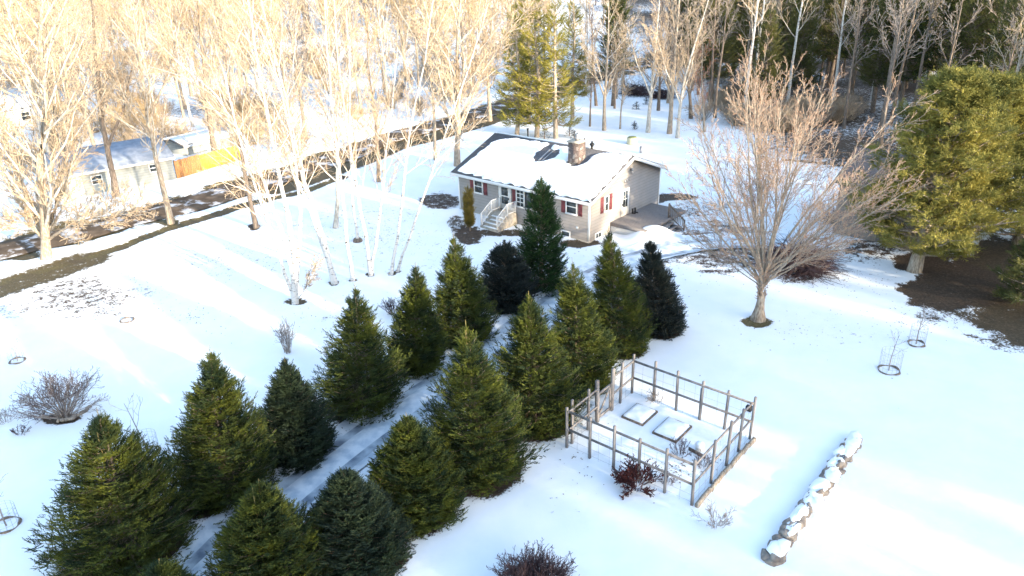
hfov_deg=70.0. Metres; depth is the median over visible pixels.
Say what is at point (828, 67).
forest pine
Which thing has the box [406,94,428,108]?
thicket shrub
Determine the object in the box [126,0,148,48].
bare tree
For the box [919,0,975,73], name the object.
forest pine
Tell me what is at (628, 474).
red shrub
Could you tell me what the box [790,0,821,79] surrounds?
forest pine
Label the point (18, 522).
tree cage
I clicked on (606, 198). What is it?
window
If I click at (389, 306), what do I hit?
twiggy shrub
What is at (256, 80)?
bare tree
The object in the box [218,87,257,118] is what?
thicket shrub
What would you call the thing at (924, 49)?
hardwood tree
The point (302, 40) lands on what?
thicket shrub
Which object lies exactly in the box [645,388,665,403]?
dead plant
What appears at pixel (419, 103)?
thicket shrub
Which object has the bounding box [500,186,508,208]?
front door
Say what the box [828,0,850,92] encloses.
hardwood tree
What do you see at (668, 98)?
hardwood tree
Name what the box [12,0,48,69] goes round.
bare tree
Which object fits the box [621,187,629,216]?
side door
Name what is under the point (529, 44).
thin pine
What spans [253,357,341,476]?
spruce tree
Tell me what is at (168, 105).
thicket shrub
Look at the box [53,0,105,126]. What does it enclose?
bare tree
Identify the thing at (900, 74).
hardwood tree
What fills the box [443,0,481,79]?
bare tree
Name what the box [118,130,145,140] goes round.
thicket shrub
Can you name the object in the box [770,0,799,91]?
forest pine
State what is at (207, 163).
board fence
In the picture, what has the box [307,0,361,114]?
bare tree
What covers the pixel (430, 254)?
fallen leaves
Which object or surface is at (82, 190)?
garage door
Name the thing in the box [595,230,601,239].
basement window
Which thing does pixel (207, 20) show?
bare tree
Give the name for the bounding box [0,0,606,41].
woods
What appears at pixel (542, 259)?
spruce tree
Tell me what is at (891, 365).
wire cage
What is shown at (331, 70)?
thicket shrub
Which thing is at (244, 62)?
bare tree
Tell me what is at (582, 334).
spruce tree
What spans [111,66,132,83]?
thicket shrub
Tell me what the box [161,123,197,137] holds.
thicket shrub
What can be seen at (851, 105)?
thicket shrub
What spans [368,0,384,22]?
bare tree
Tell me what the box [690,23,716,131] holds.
woodland tree
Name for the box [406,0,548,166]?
lawn tree
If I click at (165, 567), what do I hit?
spruce tree
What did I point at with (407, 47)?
thicket shrub
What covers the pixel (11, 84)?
bare tree
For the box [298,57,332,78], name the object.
thicket shrub
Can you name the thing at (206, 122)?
thicket shrub
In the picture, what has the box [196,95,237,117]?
thicket shrub
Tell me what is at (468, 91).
thicket shrub
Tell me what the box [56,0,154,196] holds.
roadside tree
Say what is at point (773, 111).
thicket shrub
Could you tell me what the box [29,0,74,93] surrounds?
bare tree
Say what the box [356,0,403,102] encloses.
bare tree
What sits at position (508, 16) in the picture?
bare tree
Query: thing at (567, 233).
basement window
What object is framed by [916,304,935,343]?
sapling
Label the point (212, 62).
thicket shrub
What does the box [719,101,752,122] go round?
thicket shrub
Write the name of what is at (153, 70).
thicket shrub
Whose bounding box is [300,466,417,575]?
spruce tree
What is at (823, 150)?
rail
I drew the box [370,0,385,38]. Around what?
bare tree
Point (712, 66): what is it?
hardwood tree
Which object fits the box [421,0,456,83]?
bare tree
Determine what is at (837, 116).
thicket shrub
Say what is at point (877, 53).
forest pine
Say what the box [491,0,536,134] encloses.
thin pine
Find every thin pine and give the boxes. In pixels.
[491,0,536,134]
[502,0,551,117]
[507,0,562,137]
[521,0,583,138]
[552,0,596,119]
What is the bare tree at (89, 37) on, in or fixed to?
on the snow ground
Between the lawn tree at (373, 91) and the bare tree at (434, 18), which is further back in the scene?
the bare tree at (434, 18)
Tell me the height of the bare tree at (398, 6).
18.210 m
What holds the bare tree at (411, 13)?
on the snow ground
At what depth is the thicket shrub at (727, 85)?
85.15 m
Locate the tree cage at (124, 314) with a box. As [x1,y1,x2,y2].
[115,300,134,322]
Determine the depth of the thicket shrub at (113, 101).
91.86 m
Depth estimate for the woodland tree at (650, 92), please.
70.33 m
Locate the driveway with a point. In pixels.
(355, 449)
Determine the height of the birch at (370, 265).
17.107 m
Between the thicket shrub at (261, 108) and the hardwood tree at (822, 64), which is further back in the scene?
the hardwood tree at (822, 64)
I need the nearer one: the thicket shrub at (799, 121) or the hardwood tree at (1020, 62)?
the hardwood tree at (1020, 62)
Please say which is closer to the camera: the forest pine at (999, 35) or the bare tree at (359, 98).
the forest pine at (999, 35)
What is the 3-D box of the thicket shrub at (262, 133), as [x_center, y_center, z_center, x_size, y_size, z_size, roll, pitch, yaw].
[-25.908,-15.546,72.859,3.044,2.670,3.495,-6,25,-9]
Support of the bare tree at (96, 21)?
on the snow ground
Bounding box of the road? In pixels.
[0,54,667,259]
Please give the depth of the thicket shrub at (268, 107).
82.75 m
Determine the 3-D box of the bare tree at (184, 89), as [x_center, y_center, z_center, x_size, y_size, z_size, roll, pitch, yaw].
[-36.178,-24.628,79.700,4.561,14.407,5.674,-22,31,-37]
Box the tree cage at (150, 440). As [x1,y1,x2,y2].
[142,428,160,456]
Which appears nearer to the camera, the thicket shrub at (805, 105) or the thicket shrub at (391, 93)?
the thicket shrub at (805, 105)
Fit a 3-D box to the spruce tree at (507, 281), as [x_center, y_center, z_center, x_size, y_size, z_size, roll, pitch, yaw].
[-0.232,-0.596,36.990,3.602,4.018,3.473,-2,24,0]
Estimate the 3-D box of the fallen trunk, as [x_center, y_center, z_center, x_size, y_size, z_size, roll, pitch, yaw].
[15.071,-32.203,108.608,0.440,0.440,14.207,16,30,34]
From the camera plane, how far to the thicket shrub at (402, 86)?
94.67 m
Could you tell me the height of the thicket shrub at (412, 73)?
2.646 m
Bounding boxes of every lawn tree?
[288,0,369,228]
[315,0,376,238]
[348,0,394,181]
[404,0,468,159]
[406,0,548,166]
[467,0,502,121]
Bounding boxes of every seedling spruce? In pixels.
[540,125,550,138]
[565,126,572,136]
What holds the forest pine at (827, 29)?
on the snow ground
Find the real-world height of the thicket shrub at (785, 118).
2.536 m
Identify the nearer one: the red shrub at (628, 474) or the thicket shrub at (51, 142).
the red shrub at (628, 474)
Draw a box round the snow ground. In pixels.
[0,0,1023,575]
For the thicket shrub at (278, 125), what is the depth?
74.66 m
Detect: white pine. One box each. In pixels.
[837,62,1023,273]
[913,64,1023,232]
[978,140,1023,244]
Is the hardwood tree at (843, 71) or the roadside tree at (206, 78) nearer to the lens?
the roadside tree at (206, 78)
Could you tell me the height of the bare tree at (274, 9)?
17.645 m
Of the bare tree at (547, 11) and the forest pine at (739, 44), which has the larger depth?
the bare tree at (547, 11)
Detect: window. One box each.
[20,111,30,120]
[90,174,103,184]
[148,164,156,172]
[473,180,483,194]
[516,190,523,208]
[523,192,531,209]
[560,229,570,237]
[565,201,577,215]
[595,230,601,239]
[604,195,608,212]
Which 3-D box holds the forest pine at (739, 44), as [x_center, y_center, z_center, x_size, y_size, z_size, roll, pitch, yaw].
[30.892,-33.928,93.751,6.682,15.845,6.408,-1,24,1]
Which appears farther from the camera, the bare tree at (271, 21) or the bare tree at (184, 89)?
the bare tree at (271, 21)
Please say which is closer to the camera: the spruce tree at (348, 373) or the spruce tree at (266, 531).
the spruce tree at (266, 531)
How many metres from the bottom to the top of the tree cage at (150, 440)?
0.856 m
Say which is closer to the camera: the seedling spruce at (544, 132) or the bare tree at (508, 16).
the seedling spruce at (544, 132)
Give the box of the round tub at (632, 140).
[627,136,637,144]
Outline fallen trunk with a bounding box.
[587,65,636,78]
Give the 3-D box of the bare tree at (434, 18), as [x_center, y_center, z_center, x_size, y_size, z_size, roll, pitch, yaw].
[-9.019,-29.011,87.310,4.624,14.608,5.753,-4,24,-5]
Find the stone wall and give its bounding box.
[761,430,862,566]
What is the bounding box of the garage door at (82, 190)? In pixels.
[66,176,85,198]
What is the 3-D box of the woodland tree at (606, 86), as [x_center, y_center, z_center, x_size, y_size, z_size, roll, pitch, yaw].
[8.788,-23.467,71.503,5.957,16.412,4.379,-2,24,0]
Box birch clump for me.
[136,0,335,304]
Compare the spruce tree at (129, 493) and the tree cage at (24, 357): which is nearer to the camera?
the spruce tree at (129, 493)
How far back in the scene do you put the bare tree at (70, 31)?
87.33 m
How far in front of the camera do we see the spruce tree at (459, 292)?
33.18 m
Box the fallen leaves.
[0,202,1023,494]
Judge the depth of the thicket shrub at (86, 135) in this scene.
71.82 m
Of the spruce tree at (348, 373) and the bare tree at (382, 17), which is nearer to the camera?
the spruce tree at (348, 373)
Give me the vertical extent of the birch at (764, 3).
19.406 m
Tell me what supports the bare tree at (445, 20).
on the snow ground
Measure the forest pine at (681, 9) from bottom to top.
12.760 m
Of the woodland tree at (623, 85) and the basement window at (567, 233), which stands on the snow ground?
the woodland tree at (623, 85)
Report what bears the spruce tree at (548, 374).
on the snow ground
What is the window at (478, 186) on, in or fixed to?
in the house at (598, 191)
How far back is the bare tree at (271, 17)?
82.44 m
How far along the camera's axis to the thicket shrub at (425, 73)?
106.60 m
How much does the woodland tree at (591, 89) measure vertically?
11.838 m
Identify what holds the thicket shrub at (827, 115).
on the snow ground
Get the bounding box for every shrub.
[0,74,24,88]
[0,145,33,168]
[4,365,109,425]
[20,132,73,158]
[24,105,70,134]
[34,118,93,147]
[39,128,83,149]
[49,100,78,116]
[53,112,90,135]
[70,101,114,132]
[95,86,123,110]
[96,116,137,140]
[97,104,144,136]
[101,67,128,84]
[102,132,125,142]
[107,100,137,120]
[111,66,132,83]
[112,46,133,64]
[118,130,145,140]
[124,85,157,105]
[129,105,169,133]
[131,88,164,111]
[134,98,170,121]
[135,52,161,73]
[145,114,193,137]
[156,99,174,112]
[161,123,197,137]
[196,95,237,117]
[198,117,218,127]
[199,55,223,70]
[203,117,241,132]
[217,111,248,128]
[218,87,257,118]
[224,81,252,100]
[234,117,265,138]
[235,122,264,144]
[243,91,279,121]
[249,95,290,120]
[255,114,292,135]
[270,317,295,353]
[274,125,313,152]
[296,30,313,43]
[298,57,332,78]
[300,51,317,61]
[313,43,334,60]
[318,63,342,80]
[320,74,341,93]
[332,86,365,110]
[343,66,363,75]
[348,104,369,119]
[350,58,371,71]
[377,297,400,314]
[380,74,414,98]
[380,87,406,108]
[381,50,399,61]
[391,40,411,54]
[396,66,415,80]
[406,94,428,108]
[409,27,424,44]
[410,97,430,115]
[413,43,426,56]
[419,66,432,80]
[428,81,448,100]
[460,81,472,96]
[461,185,476,230]
[476,62,501,80]
[486,538,579,575]
[489,41,508,57]
[610,453,663,499]
[682,94,723,120]
[701,81,734,105]
[711,90,734,109]
[718,80,743,97]
[718,82,744,99]
[718,93,741,106]
[718,99,751,125]
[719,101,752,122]
[726,101,755,126]
[740,225,854,287]
[746,109,776,130]
[756,98,792,127]
[756,99,790,118]
[766,108,800,132]
[774,108,808,131]
[777,112,806,131]
[779,94,815,112]
[781,94,809,120]
[785,95,805,106]
[788,100,815,113]
[796,101,835,126]
[798,98,835,121]
[801,88,826,104]
[809,111,831,127]
[819,93,862,123]
[822,91,843,105]
[829,94,871,120]
[830,98,864,116]
[831,111,847,119]
[832,147,952,253]
[841,89,865,107]
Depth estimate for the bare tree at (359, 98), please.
81.81 m
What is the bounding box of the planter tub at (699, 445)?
[695,441,704,451]
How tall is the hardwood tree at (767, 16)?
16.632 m
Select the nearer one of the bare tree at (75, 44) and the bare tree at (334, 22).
the bare tree at (75, 44)
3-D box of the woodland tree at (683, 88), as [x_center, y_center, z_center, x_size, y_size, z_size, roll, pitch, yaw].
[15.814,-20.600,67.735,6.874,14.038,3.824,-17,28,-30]
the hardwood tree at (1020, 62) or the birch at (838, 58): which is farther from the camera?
the birch at (838, 58)
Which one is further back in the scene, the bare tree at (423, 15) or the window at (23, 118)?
the bare tree at (423, 15)
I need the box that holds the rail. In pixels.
[778,146,849,157]
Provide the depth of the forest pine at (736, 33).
97.77 m
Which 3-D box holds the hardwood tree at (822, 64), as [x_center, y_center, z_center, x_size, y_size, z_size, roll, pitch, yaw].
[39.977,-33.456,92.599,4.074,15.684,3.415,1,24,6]
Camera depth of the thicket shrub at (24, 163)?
66.58 m
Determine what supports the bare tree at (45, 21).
on the snow ground
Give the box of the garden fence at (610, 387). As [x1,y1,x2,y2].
[565,354,756,505]
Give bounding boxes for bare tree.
[0,0,26,87]
[0,0,53,108]
[0,0,55,152]
[0,0,61,139]
[0,2,43,108]
[0,9,27,85]
[0,48,20,175]
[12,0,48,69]
[15,18,77,143]
[24,9,62,108]
[26,0,77,122]
[27,0,79,77]
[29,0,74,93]
[33,0,91,90]
[33,0,111,144]
[34,0,102,104]
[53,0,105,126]
[66,0,108,103]
[66,0,113,110]
[81,0,110,55]
[81,0,112,60]
[84,0,124,84]
[88,0,129,90]
[99,0,142,61]
[101,0,124,42]
[112,0,147,56]
[113,0,147,47]
[116,0,168,120]
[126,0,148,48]
[132,0,188,108]
[137,0,166,70]
[139,0,186,117]
[148,0,212,101]
[152,0,199,126]
[157,0,198,95]
[171,0,234,107]
[192,2,218,56]
[194,0,238,102]
[200,0,256,115]
[205,0,242,87]
[217,0,243,82]
[223,0,262,83]
[223,0,277,118]
[233,1,268,72]
[254,0,287,72]
[254,0,298,115]
[258,0,286,59]
[260,0,316,139]
[269,0,324,130]
[272,0,309,69]
[289,0,328,65]
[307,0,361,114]
[318,0,343,55]
[321,0,375,115]
[327,0,370,69]
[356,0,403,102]
[362,0,395,93]
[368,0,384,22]
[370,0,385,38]
[387,0,411,76]
[388,0,422,88]
[389,0,418,59]
[393,0,410,44]
[404,0,447,80]
[416,0,454,105]
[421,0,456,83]
[424,0,459,58]
[425,2,454,76]
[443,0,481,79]
[450,1,475,49]
[455,0,495,83]
[492,0,519,66]
[497,0,520,56]
[500,0,531,66]
[533,0,557,69]
[538,0,557,42]
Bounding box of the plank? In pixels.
[688,447,704,457]
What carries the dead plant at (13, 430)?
on the snow ground
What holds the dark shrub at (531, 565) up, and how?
on the snow ground
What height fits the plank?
0.120 m
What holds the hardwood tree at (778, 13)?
on the snow ground
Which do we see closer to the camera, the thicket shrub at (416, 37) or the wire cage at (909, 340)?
the wire cage at (909, 340)
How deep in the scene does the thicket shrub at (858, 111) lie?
74.81 m
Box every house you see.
[0,86,53,129]
[44,135,175,199]
[450,128,685,242]
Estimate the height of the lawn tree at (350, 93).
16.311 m
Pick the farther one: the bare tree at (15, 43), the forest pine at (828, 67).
the forest pine at (828, 67)
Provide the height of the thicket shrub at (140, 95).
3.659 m
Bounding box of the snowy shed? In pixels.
[163,126,236,155]
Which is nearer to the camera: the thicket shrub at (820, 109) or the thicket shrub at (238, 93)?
the thicket shrub at (820, 109)
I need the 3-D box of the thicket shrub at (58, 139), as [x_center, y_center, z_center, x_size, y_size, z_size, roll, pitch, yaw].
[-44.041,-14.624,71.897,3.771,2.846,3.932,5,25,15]
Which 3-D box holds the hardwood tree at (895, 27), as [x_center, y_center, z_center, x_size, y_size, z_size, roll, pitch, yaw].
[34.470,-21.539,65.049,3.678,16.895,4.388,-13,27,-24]
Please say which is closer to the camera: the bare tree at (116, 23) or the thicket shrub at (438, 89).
the thicket shrub at (438, 89)
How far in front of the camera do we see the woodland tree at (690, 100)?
75.89 m
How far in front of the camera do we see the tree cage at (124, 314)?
37.22 m
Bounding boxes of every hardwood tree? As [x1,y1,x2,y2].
[598,14,613,89]
[602,3,630,98]
[618,1,638,80]
[650,1,671,75]
[653,0,688,102]
[657,0,686,83]
[663,0,688,75]
[681,0,707,90]
[691,0,711,94]
[697,0,740,109]
[707,0,739,117]
[730,0,774,87]
[744,0,788,84]
[769,0,784,80]
[805,0,828,93]
[817,0,834,84]
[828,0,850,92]
[835,0,881,128]
[841,0,880,96]
[842,11,869,77]
[869,0,933,137]
[870,0,938,145]
[876,0,918,130]
[883,0,933,125]
[905,0,966,117]
[925,0,945,90]
[927,0,949,88]
[930,0,988,69]
[934,2,953,75]
[970,0,1011,69]
[973,1,1023,71]
[985,1,1023,74]
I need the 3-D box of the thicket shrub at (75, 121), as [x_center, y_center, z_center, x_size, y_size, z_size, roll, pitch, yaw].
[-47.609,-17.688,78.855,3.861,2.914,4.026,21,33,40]
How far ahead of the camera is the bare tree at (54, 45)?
81.85 m
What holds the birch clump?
on the snow ground
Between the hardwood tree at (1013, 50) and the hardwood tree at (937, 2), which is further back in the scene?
the hardwood tree at (937, 2)
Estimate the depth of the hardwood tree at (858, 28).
73.68 m
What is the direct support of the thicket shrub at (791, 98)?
on the snow ground
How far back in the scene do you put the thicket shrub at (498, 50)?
125.17 m
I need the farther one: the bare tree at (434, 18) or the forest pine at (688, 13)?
the forest pine at (688, 13)
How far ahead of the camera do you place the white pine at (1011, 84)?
38.54 m
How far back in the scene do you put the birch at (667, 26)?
106.22 m
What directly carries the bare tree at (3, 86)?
on the snow ground
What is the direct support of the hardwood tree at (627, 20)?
on the snow ground
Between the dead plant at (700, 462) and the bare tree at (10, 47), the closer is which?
the dead plant at (700, 462)
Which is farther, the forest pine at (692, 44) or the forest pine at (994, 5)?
the forest pine at (692, 44)
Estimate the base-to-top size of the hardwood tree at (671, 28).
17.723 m
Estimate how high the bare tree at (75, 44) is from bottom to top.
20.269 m
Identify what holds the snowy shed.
on the snow ground
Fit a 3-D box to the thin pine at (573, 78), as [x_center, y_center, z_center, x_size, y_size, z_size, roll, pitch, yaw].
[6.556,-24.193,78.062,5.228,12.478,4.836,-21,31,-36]
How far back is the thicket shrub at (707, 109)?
77.17 m
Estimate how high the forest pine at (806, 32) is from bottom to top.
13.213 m
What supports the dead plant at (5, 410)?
on the snow ground
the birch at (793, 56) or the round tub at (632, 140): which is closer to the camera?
the round tub at (632, 140)
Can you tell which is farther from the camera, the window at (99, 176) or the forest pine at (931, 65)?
the forest pine at (931, 65)
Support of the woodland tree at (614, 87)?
on the snow ground
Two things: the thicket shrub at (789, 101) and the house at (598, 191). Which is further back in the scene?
the thicket shrub at (789, 101)
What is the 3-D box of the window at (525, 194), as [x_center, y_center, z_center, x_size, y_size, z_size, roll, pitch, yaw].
[1.046,-5.766,47.913,0.780,1.330,0.075,18,31,37]
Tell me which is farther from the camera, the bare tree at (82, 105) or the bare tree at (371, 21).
the bare tree at (371, 21)
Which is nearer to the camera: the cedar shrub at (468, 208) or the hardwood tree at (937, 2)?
the cedar shrub at (468, 208)
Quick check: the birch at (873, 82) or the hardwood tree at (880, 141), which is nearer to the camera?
the hardwood tree at (880, 141)
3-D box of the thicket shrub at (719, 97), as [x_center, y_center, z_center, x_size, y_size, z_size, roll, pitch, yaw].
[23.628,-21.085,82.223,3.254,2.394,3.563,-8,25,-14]
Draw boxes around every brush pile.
[618,74,665,97]
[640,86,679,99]
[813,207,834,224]
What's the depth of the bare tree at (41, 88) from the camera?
68.10 m
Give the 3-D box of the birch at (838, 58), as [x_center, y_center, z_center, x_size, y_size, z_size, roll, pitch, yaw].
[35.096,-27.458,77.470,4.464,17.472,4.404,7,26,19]
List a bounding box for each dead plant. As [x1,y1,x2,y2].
[0,406,16,424]
[9,424,30,434]
[16,390,34,403]
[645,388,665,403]
[657,469,680,484]
[669,434,693,457]
[689,499,736,528]
[694,450,717,468]
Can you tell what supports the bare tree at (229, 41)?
on the snow ground
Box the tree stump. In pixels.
[353,237,362,242]
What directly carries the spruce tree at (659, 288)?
on the snow ground
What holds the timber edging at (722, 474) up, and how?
on the snow ground
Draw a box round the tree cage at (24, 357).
[3,339,25,363]
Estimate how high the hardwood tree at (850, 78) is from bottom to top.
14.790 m
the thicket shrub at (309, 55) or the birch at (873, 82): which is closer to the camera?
the birch at (873, 82)
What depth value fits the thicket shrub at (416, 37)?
139.71 m
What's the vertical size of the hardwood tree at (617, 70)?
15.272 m
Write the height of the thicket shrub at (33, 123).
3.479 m
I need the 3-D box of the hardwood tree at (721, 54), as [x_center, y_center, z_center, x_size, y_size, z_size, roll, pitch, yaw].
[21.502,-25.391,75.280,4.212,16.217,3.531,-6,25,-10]
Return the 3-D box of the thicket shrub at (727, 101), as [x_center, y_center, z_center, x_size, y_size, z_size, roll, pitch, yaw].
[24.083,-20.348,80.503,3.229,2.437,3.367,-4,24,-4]
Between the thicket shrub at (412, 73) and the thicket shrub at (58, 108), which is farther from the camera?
the thicket shrub at (412, 73)
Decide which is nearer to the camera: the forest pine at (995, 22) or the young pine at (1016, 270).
the young pine at (1016, 270)
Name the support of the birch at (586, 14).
on the snow ground
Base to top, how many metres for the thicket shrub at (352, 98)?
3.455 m
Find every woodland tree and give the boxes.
[572,0,632,130]
[574,8,604,126]
[579,0,603,105]
[607,15,634,128]
[608,35,627,108]
[621,0,680,132]
[639,0,703,133]
[642,0,681,110]
[650,0,724,138]
[659,0,716,118]
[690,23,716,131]
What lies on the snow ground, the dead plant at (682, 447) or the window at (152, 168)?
the dead plant at (682, 447)
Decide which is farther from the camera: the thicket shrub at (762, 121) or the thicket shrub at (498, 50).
the thicket shrub at (498, 50)
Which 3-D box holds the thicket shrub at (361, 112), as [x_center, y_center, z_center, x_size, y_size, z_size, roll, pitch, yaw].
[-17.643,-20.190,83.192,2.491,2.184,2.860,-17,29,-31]
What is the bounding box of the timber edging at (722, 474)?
[695,437,755,507]
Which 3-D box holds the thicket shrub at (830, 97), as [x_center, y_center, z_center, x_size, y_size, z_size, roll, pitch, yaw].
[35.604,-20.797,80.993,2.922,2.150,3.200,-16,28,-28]
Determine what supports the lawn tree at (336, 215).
on the snow ground
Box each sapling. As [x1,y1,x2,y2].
[0,473,7,525]
[108,393,147,447]
[888,331,906,370]
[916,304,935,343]
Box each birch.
[215,0,339,284]
[288,0,417,276]
[294,0,381,281]
[370,0,462,275]
[396,0,510,271]
[510,0,544,106]
[574,0,602,90]
[609,0,647,91]
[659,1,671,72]
[737,0,772,118]
[745,0,777,77]
[769,0,818,101]
[831,0,866,103]
[866,1,902,102]
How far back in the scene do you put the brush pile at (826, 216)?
47.52 m
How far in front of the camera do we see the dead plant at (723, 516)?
22.81 m
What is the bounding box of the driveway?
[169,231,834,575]
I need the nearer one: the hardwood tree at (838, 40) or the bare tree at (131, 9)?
the hardwood tree at (838, 40)
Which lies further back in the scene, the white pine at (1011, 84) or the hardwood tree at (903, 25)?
the hardwood tree at (903, 25)
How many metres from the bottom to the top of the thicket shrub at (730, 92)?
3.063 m
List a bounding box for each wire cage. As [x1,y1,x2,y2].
[878,346,903,374]
[907,323,928,347]
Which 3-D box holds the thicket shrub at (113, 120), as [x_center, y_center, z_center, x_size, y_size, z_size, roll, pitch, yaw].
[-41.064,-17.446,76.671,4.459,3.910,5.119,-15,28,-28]
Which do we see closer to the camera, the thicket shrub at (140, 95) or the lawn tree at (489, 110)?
the lawn tree at (489, 110)
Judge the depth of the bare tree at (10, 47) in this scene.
100.18 m
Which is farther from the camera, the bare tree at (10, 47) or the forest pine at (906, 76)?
the bare tree at (10, 47)
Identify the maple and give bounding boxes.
[660,31,939,322]
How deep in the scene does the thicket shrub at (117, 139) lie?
68.65 m
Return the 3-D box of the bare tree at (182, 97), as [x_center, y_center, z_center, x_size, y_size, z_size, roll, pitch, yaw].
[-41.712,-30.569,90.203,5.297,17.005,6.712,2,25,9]
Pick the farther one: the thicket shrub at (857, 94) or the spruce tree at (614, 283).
the thicket shrub at (857, 94)
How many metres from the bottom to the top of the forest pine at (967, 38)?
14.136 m
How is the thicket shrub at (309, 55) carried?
on the snow ground
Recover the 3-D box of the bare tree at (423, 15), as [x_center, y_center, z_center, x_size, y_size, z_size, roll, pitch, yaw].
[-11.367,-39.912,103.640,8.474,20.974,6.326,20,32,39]
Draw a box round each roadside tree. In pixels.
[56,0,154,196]
[91,0,193,224]
[163,0,238,150]
[178,0,283,228]
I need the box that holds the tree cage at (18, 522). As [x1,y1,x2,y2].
[0,500,21,533]
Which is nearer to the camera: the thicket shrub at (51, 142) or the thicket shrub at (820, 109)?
the thicket shrub at (51, 142)
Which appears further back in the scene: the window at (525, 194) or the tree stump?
the window at (525, 194)
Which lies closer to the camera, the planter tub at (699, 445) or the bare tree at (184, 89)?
the planter tub at (699, 445)
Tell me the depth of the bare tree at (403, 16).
137.77 m
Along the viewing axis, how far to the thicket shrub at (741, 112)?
73.97 m
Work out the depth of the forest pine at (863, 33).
80.77 m
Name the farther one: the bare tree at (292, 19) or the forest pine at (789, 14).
the bare tree at (292, 19)
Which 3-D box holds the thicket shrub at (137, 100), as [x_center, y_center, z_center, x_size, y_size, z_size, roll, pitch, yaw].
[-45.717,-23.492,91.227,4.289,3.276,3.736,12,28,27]
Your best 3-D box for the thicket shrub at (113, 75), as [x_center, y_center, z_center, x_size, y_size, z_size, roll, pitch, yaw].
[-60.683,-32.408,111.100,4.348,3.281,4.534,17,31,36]
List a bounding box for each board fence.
[173,154,201,177]
[199,146,240,170]
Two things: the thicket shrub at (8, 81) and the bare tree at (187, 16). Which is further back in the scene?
the thicket shrub at (8, 81)
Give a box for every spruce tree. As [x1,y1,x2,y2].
[22,407,203,575]
[137,556,205,575]
[156,345,286,524]
[199,478,336,575]
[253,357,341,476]
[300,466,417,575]
[305,283,413,430]
[365,413,468,539]
[381,262,452,382]
[417,320,548,496]
[431,233,501,349]
[477,239,541,314]
[485,291,599,441]
[513,172,571,300]
[541,262,623,397]
[587,226,660,359]
[632,236,688,340]
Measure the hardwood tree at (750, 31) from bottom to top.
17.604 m
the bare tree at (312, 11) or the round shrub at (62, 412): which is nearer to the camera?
the round shrub at (62, 412)
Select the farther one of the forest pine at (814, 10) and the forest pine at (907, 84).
the forest pine at (814, 10)
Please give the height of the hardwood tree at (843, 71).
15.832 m
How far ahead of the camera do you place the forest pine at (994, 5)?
75.57 m
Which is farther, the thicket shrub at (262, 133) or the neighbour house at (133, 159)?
the thicket shrub at (262, 133)
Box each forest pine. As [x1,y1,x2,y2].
[588,0,636,105]
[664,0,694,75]
[679,0,725,84]
[680,0,717,68]
[682,0,695,40]
[689,0,747,106]
[719,0,746,80]
[720,0,753,76]
[728,0,779,81]
[739,6,787,105]
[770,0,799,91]
[771,0,797,55]
[776,0,827,99]
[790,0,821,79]
[795,0,822,38]
[805,0,848,79]
[808,0,861,87]
[821,0,893,95]
[851,0,909,112]
[857,1,902,75]
[879,0,939,114]
[896,2,931,88]
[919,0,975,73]
[930,0,944,60]
[932,0,996,73]
[961,0,1005,70]
[969,0,1023,75]
[973,0,1023,72]
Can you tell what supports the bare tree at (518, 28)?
on the snow ground
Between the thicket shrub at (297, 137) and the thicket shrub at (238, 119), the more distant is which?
the thicket shrub at (238, 119)
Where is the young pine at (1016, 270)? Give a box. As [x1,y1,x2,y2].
[988,237,1023,304]
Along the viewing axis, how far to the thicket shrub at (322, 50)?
126.81 m
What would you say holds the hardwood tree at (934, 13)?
on the snow ground
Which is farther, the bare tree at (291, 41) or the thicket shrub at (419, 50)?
the thicket shrub at (419, 50)
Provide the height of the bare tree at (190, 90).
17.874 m
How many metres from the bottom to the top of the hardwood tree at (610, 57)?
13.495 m
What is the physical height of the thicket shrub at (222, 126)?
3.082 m
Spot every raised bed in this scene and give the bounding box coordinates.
[621,403,657,425]
[652,417,691,442]
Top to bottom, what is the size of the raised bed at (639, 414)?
0.213 m
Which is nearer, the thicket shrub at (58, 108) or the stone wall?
the stone wall
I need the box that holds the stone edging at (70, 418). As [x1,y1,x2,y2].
[56,406,91,422]
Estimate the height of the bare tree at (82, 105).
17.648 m
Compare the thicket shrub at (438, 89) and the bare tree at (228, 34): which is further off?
the bare tree at (228, 34)
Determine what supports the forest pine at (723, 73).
on the snow ground
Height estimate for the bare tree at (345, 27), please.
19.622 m
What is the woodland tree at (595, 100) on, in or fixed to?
on the snow ground
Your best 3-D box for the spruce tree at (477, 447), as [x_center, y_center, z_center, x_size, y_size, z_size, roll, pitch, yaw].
[-1.196,4.004,24.747,4.972,6.632,4.536,-2,24,0]
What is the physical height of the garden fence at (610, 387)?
2.093 m
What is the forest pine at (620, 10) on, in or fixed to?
on the snow ground
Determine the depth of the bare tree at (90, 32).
92.47 m
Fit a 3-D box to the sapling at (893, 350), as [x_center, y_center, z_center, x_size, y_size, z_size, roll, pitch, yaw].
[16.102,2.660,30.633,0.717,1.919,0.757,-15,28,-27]
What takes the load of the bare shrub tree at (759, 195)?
on the snow ground
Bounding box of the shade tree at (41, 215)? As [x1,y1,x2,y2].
[0,0,171,260]
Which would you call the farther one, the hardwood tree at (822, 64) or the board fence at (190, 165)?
the hardwood tree at (822, 64)
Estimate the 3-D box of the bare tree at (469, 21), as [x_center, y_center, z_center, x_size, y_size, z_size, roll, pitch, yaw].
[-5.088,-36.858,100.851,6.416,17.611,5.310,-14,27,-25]
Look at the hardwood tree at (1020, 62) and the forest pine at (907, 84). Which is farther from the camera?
the forest pine at (907, 84)
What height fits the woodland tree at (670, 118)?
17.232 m

